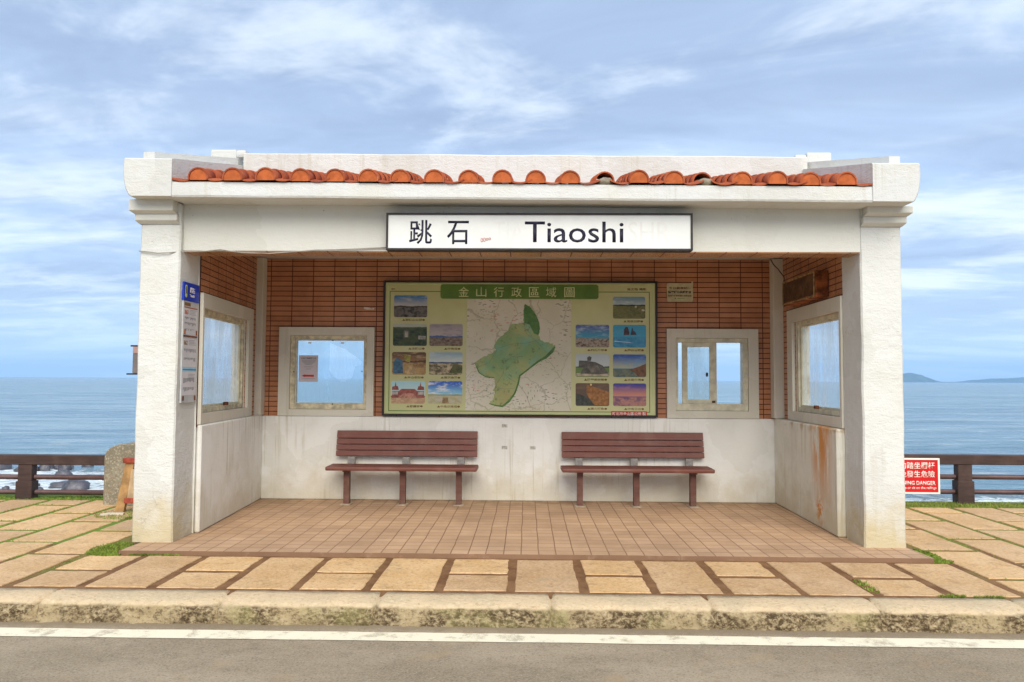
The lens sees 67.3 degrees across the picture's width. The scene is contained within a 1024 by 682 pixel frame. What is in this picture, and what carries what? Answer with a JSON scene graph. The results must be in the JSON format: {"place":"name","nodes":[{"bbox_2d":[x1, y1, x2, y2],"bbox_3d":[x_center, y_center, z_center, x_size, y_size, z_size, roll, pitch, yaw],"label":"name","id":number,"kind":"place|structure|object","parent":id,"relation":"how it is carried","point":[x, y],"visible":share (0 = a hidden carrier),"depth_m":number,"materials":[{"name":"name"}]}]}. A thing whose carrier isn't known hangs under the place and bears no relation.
{"place":"outdoors","nodes":[
{"label":"outdoors","id":0,"kind":"place"},
{"bbox_2d":[100,512,123,515],"bbox_3d":[-4.453,1.927,8.563,0.242,0.021,0.110,2,-3,-23],"label":"stone chip","id":1,"kind":"object","parent":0,"point":[113,513],"visible":1,"depth_m":8.54,"materials":[{"name":"white stone"}]},
{"bbox_2d":[0,620,1023,681],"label":"road","id":2,"kind":"structure","parent":0,"point":[65,659],"depth_m":4.60,"materials":[{"name":"grey asphalt"}]},
{"bbox_2d":[0,588,1023,633],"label":"kerb","id":3,"kind":"structure","parent":2,"relation":"on","point":[669,612],"depth_m":5.24,"materials":[{"name":"concrete"}]},
{"bbox_2d":[0,628,1023,647],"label":"road line","id":4,"kind":"object","parent":2,"relation":"on","point":[553,638],"visible":1,"depth_m":4.97,"materials":[{"name":"paint"}]},
{"bbox_2d":[0,377,1023,501],"bbox_3d":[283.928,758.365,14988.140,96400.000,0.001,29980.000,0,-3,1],"label":"sea","id":5,"kind":"structure","parent":0,"point":[71,415],"depth_m":122.47,"materials":[{"name":"liquid"}]},
{"bbox_2d":[0,465,11,469],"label":"boulder","id":6,"kind":"object","parent":5,"relation":"in","point":[5,467],"visible":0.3,"depth_m":45.53,"materials":[{"name":"grey stone"}]},
{"bbox_2d":[39,465,50,470],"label":"boulder","id":7,"kind":"object","parent":5,"relation":"in","point":[44,467],"visible":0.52,"depth_m":44.99,"materials":[{"name":"grey stone"}]},
{"bbox_2d":[48,481,66,487],"bbox_3d":[-22.483,7.258,38.526,1.259,0.493,1.083,0,-3,1],"label":"boulder","id":8,"kind":"object","parent":5,"relation":"in","point":[56,484],"visible":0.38,"depth_m":38.13,"materials":[{"name":"grey stone"}]},
{"bbox_2d":[54,470,72,474],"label":"boulder","id":9,"kind":"object","parent":5,"relation":"in","point":[63,472],"visible":0.6,"depth_m":42.86,"materials":[{"name":"grey stone"}]},
{"bbox_2d":[58,465,71,470],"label":"boulder","id":10,"kind":"object","parent":5,"relation":"in","point":[64,467],"visible":0.35,"depth_m":45.20,"materials":[{"name":"grey stone"}]},
{"bbox_2d":[61,480,90,489],"bbox_3d":[-21.406,7.150,37.693,1.286,0.863,1.114,0,-3,1],"label":"boulder","id":11,"kind":"object","parent":5,"relation":"in","point":[76,485],"visible":0.67,"depth_m":37.40,"materials":[{"name":"grey stone"}]},
{"bbox_2d":[0,494,1023,601],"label":"pavement","id":12,"kind":"structure","parent":0,"point":[583,587],"depth_m":6.12,"materials":[{"name":"stone"}]},
{"bbox_2d":[0,454,104,498],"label":"railing","id":13,"kind":"object","parent":12,"relation":"on","point":[27,476],"visible":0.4,"depth_m":9.72,"materials":[{"name":"brown wood"}]},
{"bbox_2d":[103,442,134,505],"bbox_3d":[-4.608,1.648,9.418,0.620,0.800,0.320,0,-3,1],"label":"stone post","id":14,"kind":"object","parent":12,"relation":"on","point":[114,464],"visible":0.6,"depth_m":9.27,"materials":[{"name":"stone"}]},
{"bbox_2d":[115,457,134,511],"bbox_3d":[-4.263,1.639,8.751,0.485,0.615,0.120,0,-3,1],"label":"trestle board","id":15,"kind":"object","parent":12,"relation":"on","point":[125,496],"visible":0.4,"depth_m":8.73,"materials":[{"name":"brown wood"}]},
{"bbox_2d":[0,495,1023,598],"bbox_3d":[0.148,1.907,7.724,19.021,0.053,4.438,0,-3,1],"label":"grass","id":16,"kind":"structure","parent":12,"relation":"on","point":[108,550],"depth_m":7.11,"materials":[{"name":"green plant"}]},
{"bbox_2d":[119,150,933,562],"bbox_3d":[0.083,-0.014,8.342,7.177,4.065,3.282,0,-3,1],"label":"bus shelter","id":17,"kind":"object","parent":12,"relation":"on","point":[795,476],"visible":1,"depth_m":7.81,"materials":[{"name":"concrete"}]},
{"bbox_2d":[126,345,137,374],"bbox_3d":[-3.621,0.198,7.970,0.725,0.307,0.064,0,-3,1],"label":"hanging sign","id":18,"kind":"object","parent":17,"relation":"attached to","point":[135,361],"visible":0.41,"depth_m":7.95,"materials":[{"name":"metal"}]},
{"bbox_2d":[179,281,198,402],"bbox_3d":[-3.072,0.018,7.333,0.026,1.135,0.330,0,-3,1],"label":"timetable board","id":19,"kind":"object","parent":17,"relation":"attached to","point":[189,333],"visible":1,"depth_m":7.30,"materials":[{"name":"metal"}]},
{"bbox_2d":[197,293,253,424],"bbox_3d":[-3.164,0.214,8.426,0.154,1.289,1.830,1,-3,-4],"label":"window","id":20,"kind":"structure","parent":17,"relation":"in","point":[207,301],"depth_m":8.68,"materials":[{"name":"beige concrete"}]},
{"bbox_2d":[139,247,385,253],"bbox_3d":[-2.315,-0.841,7.167,2.292,0.078,0.070,0,-3,-1],"label":"cable","id":21,"kind":"object","parent":17,"relation":"attached to","point":[264,253],"visible":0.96,"depth_m":7.17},
{"bbox_2d":[299,355,317,381],"bbox_3d":[-2.570,0.347,9.710,0.243,0.334,0.002,0,-3,1],"label":"paper notice","id":22,"kind":"object","parent":17,"relation":"attached to","point":[308,368],"visible":1,"depth_m":9.71,"materials":[{"name":"white paper"}]},
{"bbox_2d":[277,327,374,415],"bbox_3d":[-2.329,0.384,9.713,1.203,1.111,0.142,0,-3,1],"label":"window","id":23,"kind":"structure","parent":17,"relation":"in","point":[289,337],"depth_m":9.66,"materials":[{"name":"beige"}]},
{"bbox_2d":[325,430,478,505],"bbox_3d":[-1.304,1.531,9.303,1.790,0.858,0.534,0,-3,1],"label":"bench","id":24,"kind":"object","parent":17,"relation":"on","point":[460,445],"visible":1,"depth_m":9.48,"materials":[{"name":"wood"}]},
{"bbox_2d":[382,280,657,416],"bbox_3d":[0.096,0.093,9.607,3.419,1.686,0.087,0,-3,1],"label":"map board","id":25,"kind":"object","parent":17,"relation":"attached to","point":[532,348],"visible":1,"depth_m":9.58,"materials":[{"name":"metal"}]},
{"bbox_2d":[386,213,692,252],"bbox_3d":[0.246,-1.002,7.083,2.798,0.351,0.131,0,-3,1],"label":"name sign","id":26,"kind":"object","parent":17,"relation":"attached to","point":[557,232],"visible":1,"depth_m":7.03,"materials":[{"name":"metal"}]},
{"bbox_2d":[560,432,714,507],"bbox_3d":[1.482,1.545,9.260,1.790,0.858,0.534,0,-3,0],"label":"bench","id":27,"kind":"object","parent":17,"relation":"on","point":[580,446],"visible":1,"depth_m":9.43,"materials":[{"name":"wood"}]},
{"bbox_2d":[667,281,692,301],"bbox_3d":[2.104,-0.620,9.640,0.328,0.257,0.018,0,-3,1],"label":"notice plate","id":28,"kind":"object","parent":17,"relation":"attached to","point":[679,292],"visible":1,"depth_m":9.63,"materials":[{"name":"beige metal"}]},
{"bbox_2d":[666,329,758,418],"bbox_3d":[2.495,0.408,9.625,1.133,1.109,0.152,0,-3,1],"label":"window","id":29,"kind":"structure","parent":17,"relation":"in","point":[748,408],"depth_m":9.57,"materials":[{"name":"beige metal"}]},
{"bbox_2d":[770,259,828,305],"bbox_3d":[3.197,-0.732,8.691,0.143,0.637,1.565,0,-3,1],"label":"lamp box","id":30,"kind":"object","parent":17,"relation":"attached to","point":[807,287],"visible":1,"depth_m":8.20,"materials":[{"name":"metal"}]},
{"bbox_2d":[787,296,844,427],"bbox_3d":[3.318,0.245,8.323,0.155,1.289,1.726,0,-3,3],"label":"window","id":31,"kind":"structure","parent":17,"relation":"in","point":[832,305],"depth_m":8.63,"materials":[{"name":"beige metal"}]},
{"bbox_2d":[904,454,1023,503],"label":"railing","id":32,"kind":"object","parent":12,"relation":"on","point":[963,490],"visible":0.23,"depth_m":9.77,"materials":[{"name":"brown wood"}]},
{"bbox_2d":[904,458,939,493],"bbox_3d":[4.997,1.710,9.758,0.837,0.448,0.032,0,-3,1],"label":"warning sign","id":33,"kind":"object","parent":32,"relation":"attached to","point":[922,475],"visible":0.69,"depth_m":9.74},
{"bbox_2d":[0,0,1023,381],"label":"sky","id":34,"kind":"structure","parent":0,"point":[87,87],"materials":[{"name":"blue"}]},
{"bbox_2d":[903,373,979,382],"bbox_3d":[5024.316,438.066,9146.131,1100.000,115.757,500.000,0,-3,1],"label":"headland","id":35,"kind":"structure","parent":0,"point":[910,377],"depth_m":8947.32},
{"bbox_2d":[960,377,1023,382],"bbox_3d":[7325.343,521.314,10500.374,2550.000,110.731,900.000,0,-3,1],"label":"hills","id":36,"kind":"structure","parent":0,"point":[1008,380],"depth_m":10270.34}
]}

